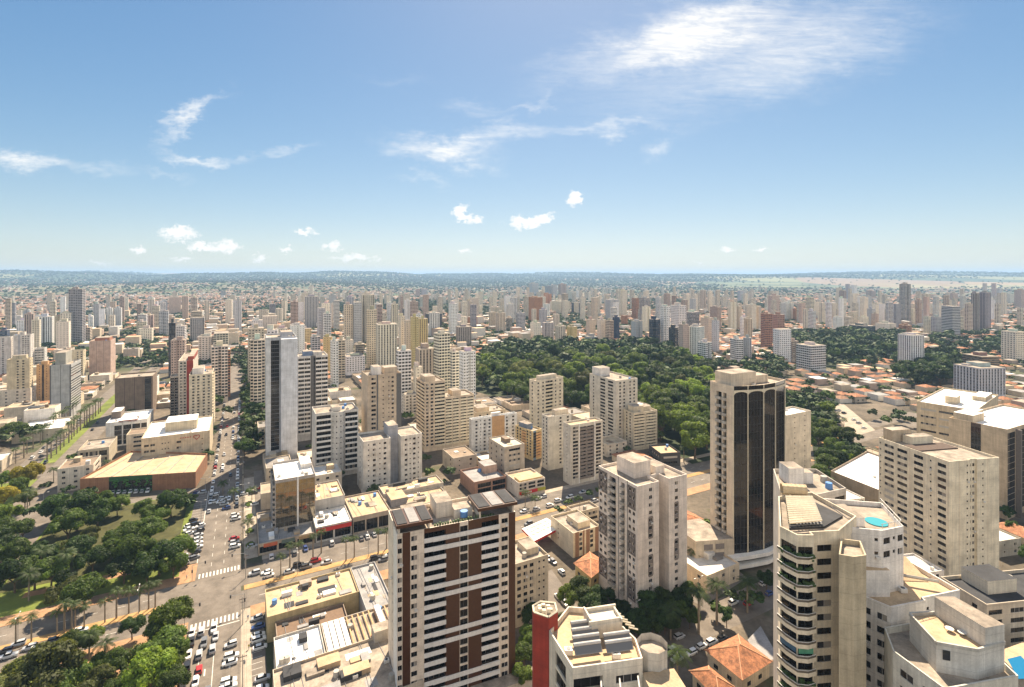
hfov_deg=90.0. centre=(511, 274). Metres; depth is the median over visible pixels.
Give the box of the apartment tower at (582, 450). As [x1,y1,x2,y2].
[563,417,602,484]
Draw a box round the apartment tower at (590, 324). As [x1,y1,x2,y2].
[586,316,594,335]
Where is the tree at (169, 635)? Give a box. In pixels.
[136,624,190,654]
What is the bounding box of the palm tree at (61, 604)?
[55,597,70,632]
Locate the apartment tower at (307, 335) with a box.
[305,328,310,342]
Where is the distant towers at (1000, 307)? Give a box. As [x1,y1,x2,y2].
[10,283,1022,328]
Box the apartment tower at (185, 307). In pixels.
[182,296,188,319]
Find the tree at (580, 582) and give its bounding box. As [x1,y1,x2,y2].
[569,575,592,601]
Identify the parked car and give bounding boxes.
[0,645,13,654]
[0,650,18,660]
[11,638,26,646]
[21,641,38,651]
[47,636,59,641]
[74,626,88,630]
[183,526,194,531]
[184,659,190,670]
[185,649,191,660]
[188,517,197,522]
[188,627,195,637]
[189,554,199,560]
[189,636,194,646]
[191,521,201,526]
[191,549,201,554]
[191,674,199,686]
[193,532,203,536]
[193,536,202,540]
[194,526,204,532]
[195,522,205,527]
[195,648,202,660]
[195,664,201,674]
[198,626,204,636]
[200,635,207,648]
[209,643,215,654]
[210,621,216,633]
[212,631,218,641]
[219,681,237,686]
[220,675,236,685]
[222,657,237,667]
[223,650,238,660]
[224,639,237,648]
[229,536,239,540]
[229,543,240,548]
[230,539,239,543]
[231,515,240,520]
[247,543,257,547]
[248,568,260,575]
[250,613,262,621]
[251,622,264,630]
[251,631,265,638]
[251,634,266,643]
[252,643,266,651]
[254,673,270,682]
[256,683,268,686]
[261,568,272,574]
[263,572,273,578]
[269,553,273,559]
[283,568,294,574]
[293,561,303,567]
[300,563,311,569]
[310,557,321,563]
[321,559,331,564]
[369,554,380,560]
[378,555,387,561]
[524,520,532,525]
[546,503,553,507]
[550,557,556,564]
[554,498,562,502]
[558,568,565,574]
[590,498,598,502]
[673,632,684,640]
[686,647,697,657]
[696,642,707,650]
[705,637,717,646]
[716,633,727,641]
[727,598,738,605]
[764,589,772,596]
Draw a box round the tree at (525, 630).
[518,623,531,644]
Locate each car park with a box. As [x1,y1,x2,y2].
[121,488,196,504]
[184,491,208,563]
[251,613,266,686]
[254,470,265,542]
[263,461,690,564]
[693,571,746,606]
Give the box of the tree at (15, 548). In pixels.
[0,537,31,579]
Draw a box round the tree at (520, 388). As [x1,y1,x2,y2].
[508,381,528,397]
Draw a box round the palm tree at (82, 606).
[77,600,91,626]
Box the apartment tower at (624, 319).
[621,315,627,323]
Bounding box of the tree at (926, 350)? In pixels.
[924,348,931,352]
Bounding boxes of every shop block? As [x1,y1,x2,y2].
[78,436,116,464]
[106,407,153,445]
[460,459,505,493]
[505,468,544,497]
[567,499,598,520]
[649,444,679,466]
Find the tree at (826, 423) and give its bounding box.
[818,418,836,427]
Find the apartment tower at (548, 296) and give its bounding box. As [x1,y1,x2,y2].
[544,293,551,303]
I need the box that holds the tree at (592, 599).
[578,592,606,607]
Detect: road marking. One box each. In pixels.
[0,400,702,659]
[190,495,261,675]
[195,491,239,686]
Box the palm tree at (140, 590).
[132,585,147,611]
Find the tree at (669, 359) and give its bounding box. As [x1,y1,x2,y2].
[662,356,684,365]
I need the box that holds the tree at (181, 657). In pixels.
[174,644,189,663]
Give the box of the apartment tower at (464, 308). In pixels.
[462,301,466,315]
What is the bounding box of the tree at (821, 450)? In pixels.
[814,447,833,456]
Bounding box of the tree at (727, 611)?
[717,606,732,627]
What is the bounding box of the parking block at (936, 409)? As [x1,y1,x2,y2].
[917,387,997,441]
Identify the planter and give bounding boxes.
[245,501,252,507]
[245,513,253,520]
[245,527,253,534]
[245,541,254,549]
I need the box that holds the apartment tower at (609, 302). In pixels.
[605,298,618,318]
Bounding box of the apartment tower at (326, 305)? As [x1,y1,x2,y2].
[321,302,329,312]
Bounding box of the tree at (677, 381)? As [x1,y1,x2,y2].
[668,379,682,385]
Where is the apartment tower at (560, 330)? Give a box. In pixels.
[555,324,565,339]
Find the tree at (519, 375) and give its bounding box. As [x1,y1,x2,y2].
[513,371,523,381]
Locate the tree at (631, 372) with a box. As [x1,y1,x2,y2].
[620,370,637,375]
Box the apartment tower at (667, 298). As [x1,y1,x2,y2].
[664,293,669,305]
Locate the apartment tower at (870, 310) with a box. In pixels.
[867,307,874,324]
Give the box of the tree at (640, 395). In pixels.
[638,391,643,400]
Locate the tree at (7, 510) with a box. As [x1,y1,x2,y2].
[0,503,24,518]
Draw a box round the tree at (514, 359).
[509,357,525,362]
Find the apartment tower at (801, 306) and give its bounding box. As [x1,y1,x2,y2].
[799,302,804,323]
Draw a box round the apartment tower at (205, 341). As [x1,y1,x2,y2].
[198,333,213,363]
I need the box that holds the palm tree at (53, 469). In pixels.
[47,466,58,481]
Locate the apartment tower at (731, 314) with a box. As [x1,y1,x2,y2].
[728,299,735,330]
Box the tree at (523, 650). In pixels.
[515,641,531,666]
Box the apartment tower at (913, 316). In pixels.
[911,309,914,323]
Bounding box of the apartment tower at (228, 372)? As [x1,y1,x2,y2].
[228,349,229,396]
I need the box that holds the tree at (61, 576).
[52,568,77,586]
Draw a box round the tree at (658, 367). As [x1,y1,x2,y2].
[650,364,667,371]
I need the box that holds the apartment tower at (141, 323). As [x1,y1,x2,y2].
[136,319,146,335]
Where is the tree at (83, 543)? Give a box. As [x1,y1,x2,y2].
[61,534,96,554]
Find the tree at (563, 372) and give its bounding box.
[557,367,570,376]
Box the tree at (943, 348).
[931,344,953,352]
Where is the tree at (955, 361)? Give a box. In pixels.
[950,358,962,363]
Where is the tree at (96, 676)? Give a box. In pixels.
[76,663,117,686]
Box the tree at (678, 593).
[671,587,693,608]
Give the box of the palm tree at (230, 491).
[227,487,238,503]
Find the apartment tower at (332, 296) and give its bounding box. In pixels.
[329,293,335,312]
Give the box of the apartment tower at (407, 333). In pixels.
[405,320,409,348]
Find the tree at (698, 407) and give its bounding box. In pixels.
[686,402,708,412]
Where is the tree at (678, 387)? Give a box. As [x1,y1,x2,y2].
[666,383,686,392]
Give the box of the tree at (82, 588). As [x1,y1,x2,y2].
[59,571,108,608]
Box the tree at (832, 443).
[823,437,844,449]
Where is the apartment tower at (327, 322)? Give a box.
[323,311,330,335]
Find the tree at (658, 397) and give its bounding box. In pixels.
[646,391,672,404]
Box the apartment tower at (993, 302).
[991,298,995,318]
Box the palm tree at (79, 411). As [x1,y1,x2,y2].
[76,409,84,429]
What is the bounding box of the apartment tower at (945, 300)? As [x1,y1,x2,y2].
[943,295,948,305]
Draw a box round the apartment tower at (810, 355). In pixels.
[796,341,825,372]
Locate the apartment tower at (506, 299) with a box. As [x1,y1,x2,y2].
[504,295,510,316]
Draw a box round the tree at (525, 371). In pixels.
[515,368,530,374]
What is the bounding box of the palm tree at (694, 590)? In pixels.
[686,583,711,634]
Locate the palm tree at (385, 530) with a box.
[382,527,387,547]
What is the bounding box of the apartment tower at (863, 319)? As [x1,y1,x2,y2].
[859,315,868,324]
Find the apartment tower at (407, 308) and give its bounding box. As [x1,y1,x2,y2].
[404,299,410,319]
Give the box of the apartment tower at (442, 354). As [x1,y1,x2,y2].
[434,330,449,390]
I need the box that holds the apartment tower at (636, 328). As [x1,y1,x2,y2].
[631,319,641,341]
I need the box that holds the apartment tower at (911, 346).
[898,332,923,372]
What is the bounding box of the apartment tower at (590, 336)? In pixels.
[585,333,597,339]
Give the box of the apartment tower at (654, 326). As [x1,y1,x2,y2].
[649,316,659,342]
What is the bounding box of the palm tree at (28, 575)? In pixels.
[13,566,41,600]
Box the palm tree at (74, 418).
[70,416,77,436]
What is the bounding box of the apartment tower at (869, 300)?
[866,295,871,307]
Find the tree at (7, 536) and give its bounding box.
[0,527,20,546]
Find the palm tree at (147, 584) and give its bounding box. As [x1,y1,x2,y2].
[142,580,154,609]
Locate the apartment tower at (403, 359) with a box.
[396,345,410,412]
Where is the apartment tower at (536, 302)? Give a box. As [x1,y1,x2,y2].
[529,296,542,321]
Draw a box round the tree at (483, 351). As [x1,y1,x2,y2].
[476,350,489,353]
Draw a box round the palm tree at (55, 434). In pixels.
[52,433,61,453]
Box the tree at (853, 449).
[837,445,861,457]
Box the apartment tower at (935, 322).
[931,314,940,333]
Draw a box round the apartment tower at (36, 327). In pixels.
[32,317,40,347]
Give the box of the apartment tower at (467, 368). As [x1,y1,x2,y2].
[459,346,475,398]
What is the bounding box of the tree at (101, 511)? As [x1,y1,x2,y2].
[85,497,112,526]
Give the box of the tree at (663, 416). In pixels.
[650,403,673,440]
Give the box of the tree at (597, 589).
[591,584,616,603]
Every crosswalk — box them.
[190,612,237,628]
[198,565,238,578]
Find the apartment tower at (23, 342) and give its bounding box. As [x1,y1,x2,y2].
[13,331,33,364]
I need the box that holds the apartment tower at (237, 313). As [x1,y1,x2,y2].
[234,298,241,330]
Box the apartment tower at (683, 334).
[679,321,688,348]
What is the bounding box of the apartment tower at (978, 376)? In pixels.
[954,361,1005,396]
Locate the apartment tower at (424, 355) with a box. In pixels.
[415,343,433,374]
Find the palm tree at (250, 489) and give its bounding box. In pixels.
[246,486,256,499]
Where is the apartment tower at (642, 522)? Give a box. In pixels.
[599,452,686,607]
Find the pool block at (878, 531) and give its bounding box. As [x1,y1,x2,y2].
[824,498,903,680]
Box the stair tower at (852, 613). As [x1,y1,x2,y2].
[839,538,865,686]
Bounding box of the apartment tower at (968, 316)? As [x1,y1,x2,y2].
[964,303,972,330]
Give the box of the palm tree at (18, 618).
[7,616,24,641]
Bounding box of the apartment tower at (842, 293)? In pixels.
[839,290,845,298]
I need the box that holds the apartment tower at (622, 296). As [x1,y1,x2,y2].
[618,289,626,314]
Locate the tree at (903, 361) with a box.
[892,360,914,377]
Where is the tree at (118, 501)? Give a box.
[109,494,130,515]
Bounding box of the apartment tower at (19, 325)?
[16,318,23,331]
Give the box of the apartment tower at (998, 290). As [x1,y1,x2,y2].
[996,288,1001,295]
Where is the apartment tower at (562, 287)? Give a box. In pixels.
[558,283,566,295]
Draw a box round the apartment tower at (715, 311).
[710,306,720,328]
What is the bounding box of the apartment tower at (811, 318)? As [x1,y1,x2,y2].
[808,308,815,328]
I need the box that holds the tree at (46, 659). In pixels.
[3,637,86,686]
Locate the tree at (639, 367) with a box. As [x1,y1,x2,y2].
[631,361,648,374]
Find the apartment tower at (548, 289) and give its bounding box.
[545,286,551,293]
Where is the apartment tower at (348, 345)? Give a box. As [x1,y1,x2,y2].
[345,336,352,353]
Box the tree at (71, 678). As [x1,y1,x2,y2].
[54,660,93,686]
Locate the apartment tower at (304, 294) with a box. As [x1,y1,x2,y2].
[301,291,307,318]
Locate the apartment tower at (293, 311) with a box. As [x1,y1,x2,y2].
[290,300,297,323]
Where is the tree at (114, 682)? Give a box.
[102,669,126,686]
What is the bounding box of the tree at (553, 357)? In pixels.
[542,354,559,360]
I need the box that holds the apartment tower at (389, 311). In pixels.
[387,302,391,321]
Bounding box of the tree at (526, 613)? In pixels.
[521,601,535,623]
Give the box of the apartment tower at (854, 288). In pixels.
[851,285,856,292]
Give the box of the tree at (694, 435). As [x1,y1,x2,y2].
[679,420,709,458]
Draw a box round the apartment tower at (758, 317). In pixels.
[756,306,760,328]
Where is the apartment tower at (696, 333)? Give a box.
[689,324,703,354]
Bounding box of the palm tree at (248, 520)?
[241,517,254,536]
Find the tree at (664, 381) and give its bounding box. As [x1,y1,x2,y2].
[653,375,673,387]
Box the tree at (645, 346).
[637,344,651,353]
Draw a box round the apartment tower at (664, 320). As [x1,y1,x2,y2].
[660,304,669,341]
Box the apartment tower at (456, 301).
[450,299,458,311]
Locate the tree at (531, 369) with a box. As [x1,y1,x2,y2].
[528,367,538,372]
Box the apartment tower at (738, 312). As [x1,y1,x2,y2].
[736,304,741,328]
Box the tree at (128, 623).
[117,614,146,639]
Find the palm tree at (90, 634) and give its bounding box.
[75,627,102,660]
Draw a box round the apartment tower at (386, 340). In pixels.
[376,321,396,365]
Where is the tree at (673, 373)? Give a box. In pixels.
[667,368,676,378]
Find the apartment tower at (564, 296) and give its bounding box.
[562,293,567,299]
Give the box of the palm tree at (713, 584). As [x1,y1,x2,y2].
[703,577,730,625]
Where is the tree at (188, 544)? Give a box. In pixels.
[171,534,196,553]
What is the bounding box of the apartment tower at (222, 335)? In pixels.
[214,331,228,348]
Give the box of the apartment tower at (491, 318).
[489,312,494,325]
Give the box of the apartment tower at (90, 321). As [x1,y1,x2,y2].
[88,314,93,326]
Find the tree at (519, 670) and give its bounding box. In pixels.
[512,662,531,684]
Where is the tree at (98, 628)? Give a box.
[77,624,105,648]
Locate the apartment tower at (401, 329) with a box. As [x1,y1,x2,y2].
[399,313,404,349]
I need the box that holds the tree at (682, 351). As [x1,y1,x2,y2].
[673,347,691,355]
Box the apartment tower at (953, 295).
[950,292,957,303]
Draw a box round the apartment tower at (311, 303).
[305,294,318,327]
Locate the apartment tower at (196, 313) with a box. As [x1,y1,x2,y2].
[191,311,201,316]
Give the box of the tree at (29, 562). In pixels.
[16,555,55,589]
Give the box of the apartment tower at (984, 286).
[982,283,986,290]
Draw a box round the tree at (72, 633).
[58,628,96,649]
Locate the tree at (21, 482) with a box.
[8,476,29,489]
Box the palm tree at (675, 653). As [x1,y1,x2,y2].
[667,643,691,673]
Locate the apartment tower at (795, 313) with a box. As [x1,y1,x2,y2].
[793,308,796,321]
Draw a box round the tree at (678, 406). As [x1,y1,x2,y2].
[672,403,694,411]
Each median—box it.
[0,608,155,649]
[40,394,114,463]
[244,441,822,589]
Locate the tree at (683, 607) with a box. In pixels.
[663,596,690,617]
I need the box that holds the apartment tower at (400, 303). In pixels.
[399,295,402,312]
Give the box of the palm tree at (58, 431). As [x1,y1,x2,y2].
[56,429,65,449]
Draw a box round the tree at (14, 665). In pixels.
[0,654,30,686]
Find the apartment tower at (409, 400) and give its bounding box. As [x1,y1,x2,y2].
[402,389,415,418]
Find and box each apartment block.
[0,385,35,405]
[7,354,32,389]
[469,411,516,451]
[474,404,504,416]
[515,420,541,460]
[515,536,547,627]
[549,603,684,686]
[551,509,598,557]
[623,403,656,449]
[829,556,959,686]
[884,596,1017,686]
[940,564,1023,648]
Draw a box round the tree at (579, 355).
[572,352,588,360]
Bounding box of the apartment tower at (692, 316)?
[686,309,698,325]
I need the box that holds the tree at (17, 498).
[13,490,37,508]
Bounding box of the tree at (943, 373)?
[930,368,952,385]
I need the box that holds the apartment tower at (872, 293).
[866,290,875,297]
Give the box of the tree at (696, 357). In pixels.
[693,355,703,360]
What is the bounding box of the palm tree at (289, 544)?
[283,541,294,566]
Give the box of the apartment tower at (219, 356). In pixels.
[211,340,227,402]
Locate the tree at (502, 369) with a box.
[494,364,508,374]
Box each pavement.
[0,573,195,626]
[28,623,187,680]
[179,563,197,575]
[240,608,251,686]
[244,477,257,558]
[250,459,814,615]
[262,453,709,559]
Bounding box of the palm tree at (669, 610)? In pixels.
[657,601,683,639]
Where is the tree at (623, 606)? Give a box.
[611,598,631,625]
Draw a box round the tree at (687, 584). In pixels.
[680,580,702,597]
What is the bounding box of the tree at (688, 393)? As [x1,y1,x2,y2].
[682,387,694,396]
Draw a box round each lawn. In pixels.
[0,479,36,503]
[0,493,194,616]
[29,665,155,686]
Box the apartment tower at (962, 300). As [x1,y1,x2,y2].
[960,294,965,309]
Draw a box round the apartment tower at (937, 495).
[879,426,998,575]
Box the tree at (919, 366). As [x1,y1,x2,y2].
[914,364,927,383]
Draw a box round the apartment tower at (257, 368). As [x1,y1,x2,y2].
[250,333,264,412]
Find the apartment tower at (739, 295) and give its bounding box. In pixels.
[737,291,743,300]
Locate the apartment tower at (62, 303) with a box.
[60,296,65,312]
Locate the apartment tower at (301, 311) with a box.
[298,302,303,322]
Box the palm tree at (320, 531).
[316,528,326,552]
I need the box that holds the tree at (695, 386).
[680,378,705,395]
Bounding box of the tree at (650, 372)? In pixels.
[638,367,655,379]
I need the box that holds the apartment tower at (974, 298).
[971,291,978,329]
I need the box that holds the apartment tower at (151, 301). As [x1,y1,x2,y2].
[148,297,154,313]
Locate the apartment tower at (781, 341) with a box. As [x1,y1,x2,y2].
[773,328,790,361]
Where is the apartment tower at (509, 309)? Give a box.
[506,302,513,322]
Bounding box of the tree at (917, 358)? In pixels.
[914,357,929,362]
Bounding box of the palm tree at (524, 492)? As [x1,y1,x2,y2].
[519,489,530,504]
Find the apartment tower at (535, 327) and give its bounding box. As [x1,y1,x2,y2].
[530,320,540,337]
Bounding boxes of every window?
[80,452,87,456]
[90,451,97,455]
[100,450,106,454]
[109,481,119,489]
[114,425,121,430]
[114,430,121,434]
[120,480,130,489]
[123,424,130,429]
[131,480,141,488]
[132,423,139,428]
[142,479,151,487]
[259,545,276,553]
[271,340,278,344]
[271,344,278,348]
[271,348,278,352]
[271,352,278,356]
[271,357,278,360]
[271,361,278,364]
[271,365,278,368]
[271,369,278,372]
[271,373,278,376]
[271,377,278,380]
[271,381,278,384]
[271,385,278,388]
[271,389,278,393]
[271,393,278,397]
[271,397,278,401]
[271,401,278,405]
[271,405,278,409]
[271,409,278,413]
[271,413,278,417]
[271,417,278,421]
[271,421,278,425]
[271,426,278,429]
[271,430,278,433]
[271,434,278,437]
[271,438,278,442]
[271,442,278,445]
[271,446,278,450]
[279,541,294,548]
[297,535,313,542]
[316,415,330,419]
[316,420,330,424]
[316,425,330,429]
[316,431,330,435]
[316,436,330,440]
[316,441,330,446]
[316,447,330,451]
[316,452,330,457]
[316,458,330,462]
[317,530,332,540]
[335,526,350,536]
[345,411,356,415]
[345,417,356,420]
[345,422,356,426]
[345,427,356,431]
[345,432,356,436]
[345,438,356,442]
[345,443,356,447]
[345,448,356,452]
[345,453,356,457]
[345,459,356,463]
[345,464,356,468]
[354,520,364,532]
[366,517,377,529]
[379,515,387,526]
[424,530,443,538]
[424,540,443,547]
[424,550,443,557]
[424,559,443,566]
[424,568,443,576]
[424,578,443,585]
[424,587,443,595]
[424,597,443,604]
[424,606,443,614]
[424,615,443,623]
[424,625,443,632]
[424,635,443,642]
[424,644,443,652]
[424,653,443,661]
[424,663,443,671]
[424,672,443,680]
[428,682,443,686]
[460,525,467,531]
[460,535,467,540]
[460,545,467,551]
[460,553,467,560]
[460,562,467,570]
[460,571,467,578]
[460,582,467,587]
[460,591,467,598]
[460,599,467,607]
[460,599,507,686]
[460,608,467,616]
[460,618,467,624]
[460,628,467,634]
[460,637,467,644]
[460,646,467,653]
[460,655,467,663]
[460,664,467,671]
[460,675,467,680]
[478,481,490,487]
[478,487,490,492]
[482,519,496,526]
[482,529,496,535]
[482,538,496,545]
[482,547,496,554]
[482,556,496,563]
[482,565,496,571]
[482,575,496,581]
[482,584,496,590]
[482,593,496,599]
[493,479,504,484]
[493,484,504,489]
[557,654,565,677]
[557,671,565,686]
[574,676,599,686]
[593,376,604,435]
[616,673,638,682]
[734,394,746,401]
[734,402,746,409]
[734,410,746,417]
[734,417,746,425]
[734,425,746,433]
[734,433,746,441]
[734,441,746,448]
[734,449,746,456]
[734,457,746,464]
[734,465,746,472]
[734,473,746,480]
[734,480,746,488]
[734,488,746,496]
[734,496,746,504]
[734,504,746,512]
[734,512,746,520]
[734,520,746,528]
[734,528,746,535]
[734,536,746,543]
[734,543,746,551]
[748,393,762,400]
[748,400,762,408]
[748,408,762,416]
[748,416,762,424]
[748,424,762,432]
[748,432,762,440]
[748,439,762,448]
[748,447,762,455]
[748,455,762,463]
[748,463,762,471]
[748,471,762,479]
[748,478,762,487]
[748,486,762,495]
[748,494,762,503]
[748,502,762,510]
[748,510,762,518]
[748,517,762,526]
[748,525,762,534]
[748,533,762,542]
[748,541,762,550]
[764,391,774,399]
[764,398,774,407]
[764,406,774,414]
[764,413,774,422]
[764,417,784,547]
[764,421,774,430]
[764,429,774,438]
[764,436,774,445]
[764,444,774,453]
[764,452,774,461]
[764,459,774,469]
[764,467,774,477]
[764,475,772,484]
[764,483,772,492]
[764,491,772,500]
[764,498,772,507]
[764,506,772,515]
[776,387,784,396]
[776,395,784,404]
[776,402,784,411]
[776,410,784,419]
[782,539,795,552]
[782,555,795,567]
[782,569,795,579]
[782,583,795,597]
[782,597,795,611]
[782,610,795,625]
[782,624,795,639]
[782,652,795,667]
[782,665,795,677]
[798,547,811,554]
[798,564,811,568]
[798,578,811,583]
[798,592,811,599]
[798,606,811,613]
[798,620,811,627]
[798,634,811,641]
[798,649,811,655]
[798,663,811,669]
[798,677,811,681]
[817,544,830,550]
[817,558,830,564]
[817,572,830,578]
[817,586,830,592]
[817,600,830,606]
[817,614,830,620]
[817,627,830,633]
[817,641,830,647]
[817,655,830,661]
[817,669,830,675]
[817,683,830,686]
[866,607,870,614]
[866,620,870,627]
[866,634,870,641]
[866,647,870,654]
[866,660,870,667]
[877,612,886,621]
[877,625,883,633]
[877,639,883,647]
[877,652,883,660]
[877,666,883,674]
[877,679,883,686]
[884,537,888,543]
[900,668,912,683]
[971,426,980,433]
[971,432,980,438]
[971,438,980,445]
[971,444,980,450]
[989,609,1001,614]
[1008,431,1014,438]
[1008,438,1014,444]
[1008,444,1014,451]
[1008,450,1014,457]
[1008,456,1014,463]
[1008,462,1014,469]
[1008,468,1014,475]
[1008,474,1014,481]
[1008,480,1014,487]
[1008,486,1014,494]
[1008,493,1014,500]
[1008,499,1014,506]
[1011,607,1023,612]
[1011,617,1023,622]
[1011,627,1023,632]
[1011,637,1023,642]
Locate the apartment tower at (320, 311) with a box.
[317,307,324,338]
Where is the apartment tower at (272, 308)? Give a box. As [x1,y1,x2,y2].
[269,304,275,312]
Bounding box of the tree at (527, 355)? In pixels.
[524,352,537,359]
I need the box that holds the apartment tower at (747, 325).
[744,317,751,336]
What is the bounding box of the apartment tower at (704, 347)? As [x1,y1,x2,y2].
[698,338,711,358]
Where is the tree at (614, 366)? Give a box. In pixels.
[606,363,624,371]
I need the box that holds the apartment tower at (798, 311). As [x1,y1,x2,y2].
[797,302,800,321]
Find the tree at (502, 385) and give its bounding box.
[498,380,514,395]
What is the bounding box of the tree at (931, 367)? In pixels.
[922,363,940,385]
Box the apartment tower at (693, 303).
[690,298,695,310]
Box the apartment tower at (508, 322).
[506,316,511,330]
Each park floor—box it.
[0,494,189,592]
[476,353,709,463]
[811,399,847,476]
[826,339,892,367]
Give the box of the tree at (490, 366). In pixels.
[487,362,495,371]
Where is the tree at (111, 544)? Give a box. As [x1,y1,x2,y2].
[102,535,122,558]
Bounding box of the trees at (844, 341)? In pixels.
[0,269,1023,611]
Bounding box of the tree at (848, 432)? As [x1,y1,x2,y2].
[837,426,856,441]
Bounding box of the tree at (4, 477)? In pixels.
[0,470,11,486]
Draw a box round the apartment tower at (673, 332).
[669,324,677,346]
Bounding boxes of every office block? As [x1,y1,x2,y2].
[34,347,46,364]
[115,371,156,411]
[270,456,314,529]
[949,404,1023,519]
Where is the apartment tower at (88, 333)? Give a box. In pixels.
[86,325,91,340]
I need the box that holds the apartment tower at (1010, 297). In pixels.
[1007,293,1013,302]
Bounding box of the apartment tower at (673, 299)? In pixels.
[672,296,675,304]
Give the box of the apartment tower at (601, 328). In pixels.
[597,317,605,338]
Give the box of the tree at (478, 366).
[476,364,487,374]
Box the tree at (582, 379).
[570,371,589,400]
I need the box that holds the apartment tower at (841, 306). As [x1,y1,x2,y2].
[839,296,843,325]
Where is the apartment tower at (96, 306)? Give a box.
[93,302,100,326]
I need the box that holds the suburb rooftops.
[0,271,1023,410]
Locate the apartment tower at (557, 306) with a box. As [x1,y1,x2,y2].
[552,300,569,315]
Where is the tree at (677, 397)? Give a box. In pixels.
[670,391,690,403]
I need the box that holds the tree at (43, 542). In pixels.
[24,540,59,558]
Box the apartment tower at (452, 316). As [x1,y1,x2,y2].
[449,301,456,332]
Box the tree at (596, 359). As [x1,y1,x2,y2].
[582,356,601,364]
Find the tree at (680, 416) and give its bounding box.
[667,409,696,432]
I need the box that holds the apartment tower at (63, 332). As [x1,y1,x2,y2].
[56,318,70,348]
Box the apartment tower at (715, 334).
[712,317,718,351]
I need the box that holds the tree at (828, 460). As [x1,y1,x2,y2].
[815,453,840,468]
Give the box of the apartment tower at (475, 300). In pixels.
[470,298,478,315]
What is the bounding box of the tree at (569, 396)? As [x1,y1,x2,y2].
[563,387,579,406]
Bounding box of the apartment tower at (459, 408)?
[445,388,473,447]
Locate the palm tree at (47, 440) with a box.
[41,437,52,459]
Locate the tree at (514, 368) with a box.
[508,364,527,371]
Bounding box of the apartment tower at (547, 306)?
[543,304,549,315]
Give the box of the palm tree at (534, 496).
[530,494,540,500]
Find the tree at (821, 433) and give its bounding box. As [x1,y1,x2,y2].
[811,426,831,447]
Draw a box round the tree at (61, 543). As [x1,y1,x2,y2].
[54,540,74,557]
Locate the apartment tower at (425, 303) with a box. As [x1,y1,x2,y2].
[423,295,428,317]
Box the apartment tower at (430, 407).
[416,373,444,452]
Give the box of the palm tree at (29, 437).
[23,436,30,453]
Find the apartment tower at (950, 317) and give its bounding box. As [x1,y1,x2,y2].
[941,306,959,340]
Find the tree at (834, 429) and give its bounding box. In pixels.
[828,425,844,438]
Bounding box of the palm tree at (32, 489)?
[23,487,37,504]
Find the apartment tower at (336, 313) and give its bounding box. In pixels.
[333,300,339,328]
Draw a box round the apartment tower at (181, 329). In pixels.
[176,324,186,338]
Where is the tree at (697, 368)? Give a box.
[692,365,711,371]
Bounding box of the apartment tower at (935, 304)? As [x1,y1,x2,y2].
[933,296,938,316]
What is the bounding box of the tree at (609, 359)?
[599,355,616,365]
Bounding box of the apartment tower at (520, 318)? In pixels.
[516,311,524,329]
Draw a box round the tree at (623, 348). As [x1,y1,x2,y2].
[616,346,632,352]
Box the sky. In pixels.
[0,0,1023,273]
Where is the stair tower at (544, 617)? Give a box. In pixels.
[532,600,557,686]
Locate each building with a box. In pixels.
[0,406,6,417]
[0,417,16,440]
[0,452,12,471]
[2,374,6,381]
[4,401,39,422]
[12,416,75,443]
[24,403,60,422]
[33,365,35,374]
[54,347,74,359]
[57,455,100,492]
[81,375,87,384]
[81,390,96,398]
[81,392,83,404]
[82,380,104,389]
[89,372,112,383]
[113,372,118,379]
[123,347,139,356]
[126,427,147,452]
[141,413,212,459]
[157,375,158,392]
[157,390,169,401]
[157,398,169,407]
[229,331,238,343]
[257,421,264,445]
[257,510,314,555]
[261,482,270,509]
[263,450,287,472]
[265,455,290,481]
[265,568,358,642]
[273,637,422,686]
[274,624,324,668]
[275,603,346,636]
[297,449,311,462]
[313,462,341,486]
[313,505,351,542]
[315,479,344,510]
[321,604,387,651]
[328,386,350,398]
[338,396,356,405]
[345,490,389,534]
[351,561,387,611]
[355,375,360,384]
[378,475,442,497]
[384,486,450,509]
[443,445,476,474]
[474,397,496,404]
[475,450,488,464]
[489,434,524,473]
[494,395,517,404]
[502,397,528,410]
[522,409,528,418]
[567,407,585,413]
[571,411,589,420]
[581,404,589,410]
[603,435,626,456]
[687,551,738,593]
[713,351,725,356]
[831,451,878,501]
[846,489,864,500]
[861,448,878,454]
[898,396,918,403]
[904,553,943,577]
[910,395,925,397]
[999,529,1020,557]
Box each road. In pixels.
[0,412,916,645]
[0,421,916,672]
[0,482,75,580]
[6,359,151,482]
[11,363,163,520]
[37,464,105,475]
[178,352,242,686]
[188,570,240,622]
[548,570,577,612]
[633,582,772,656]
[835,403,874,434]
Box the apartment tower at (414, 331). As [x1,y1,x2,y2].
[410,314,418,367]
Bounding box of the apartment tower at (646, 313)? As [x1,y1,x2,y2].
[642,305,650,330]
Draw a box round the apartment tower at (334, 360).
[330,337,338,387]
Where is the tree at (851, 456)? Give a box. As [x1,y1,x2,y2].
[841,450,854,460]
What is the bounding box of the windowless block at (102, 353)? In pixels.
[89,336,115,375]
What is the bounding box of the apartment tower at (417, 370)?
[413,362,421,391]
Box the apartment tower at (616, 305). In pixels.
[613,303,618,316]
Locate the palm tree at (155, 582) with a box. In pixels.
[148,579,162,607]
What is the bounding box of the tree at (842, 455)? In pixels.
[829,449,848,463]
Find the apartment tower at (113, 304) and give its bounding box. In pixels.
[110,301,116,314]
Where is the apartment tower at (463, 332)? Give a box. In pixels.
[456,324,471,344]
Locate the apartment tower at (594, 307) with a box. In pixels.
[591,297,597,324]
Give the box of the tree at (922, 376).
[913,369,933,383]
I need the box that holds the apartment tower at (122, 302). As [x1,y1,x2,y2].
[119,297,124,321]
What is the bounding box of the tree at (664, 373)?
[655,371,673,378]
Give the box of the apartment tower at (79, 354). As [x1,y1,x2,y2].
[72,349,85,375]
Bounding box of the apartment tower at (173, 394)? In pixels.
[170,373,177,415]

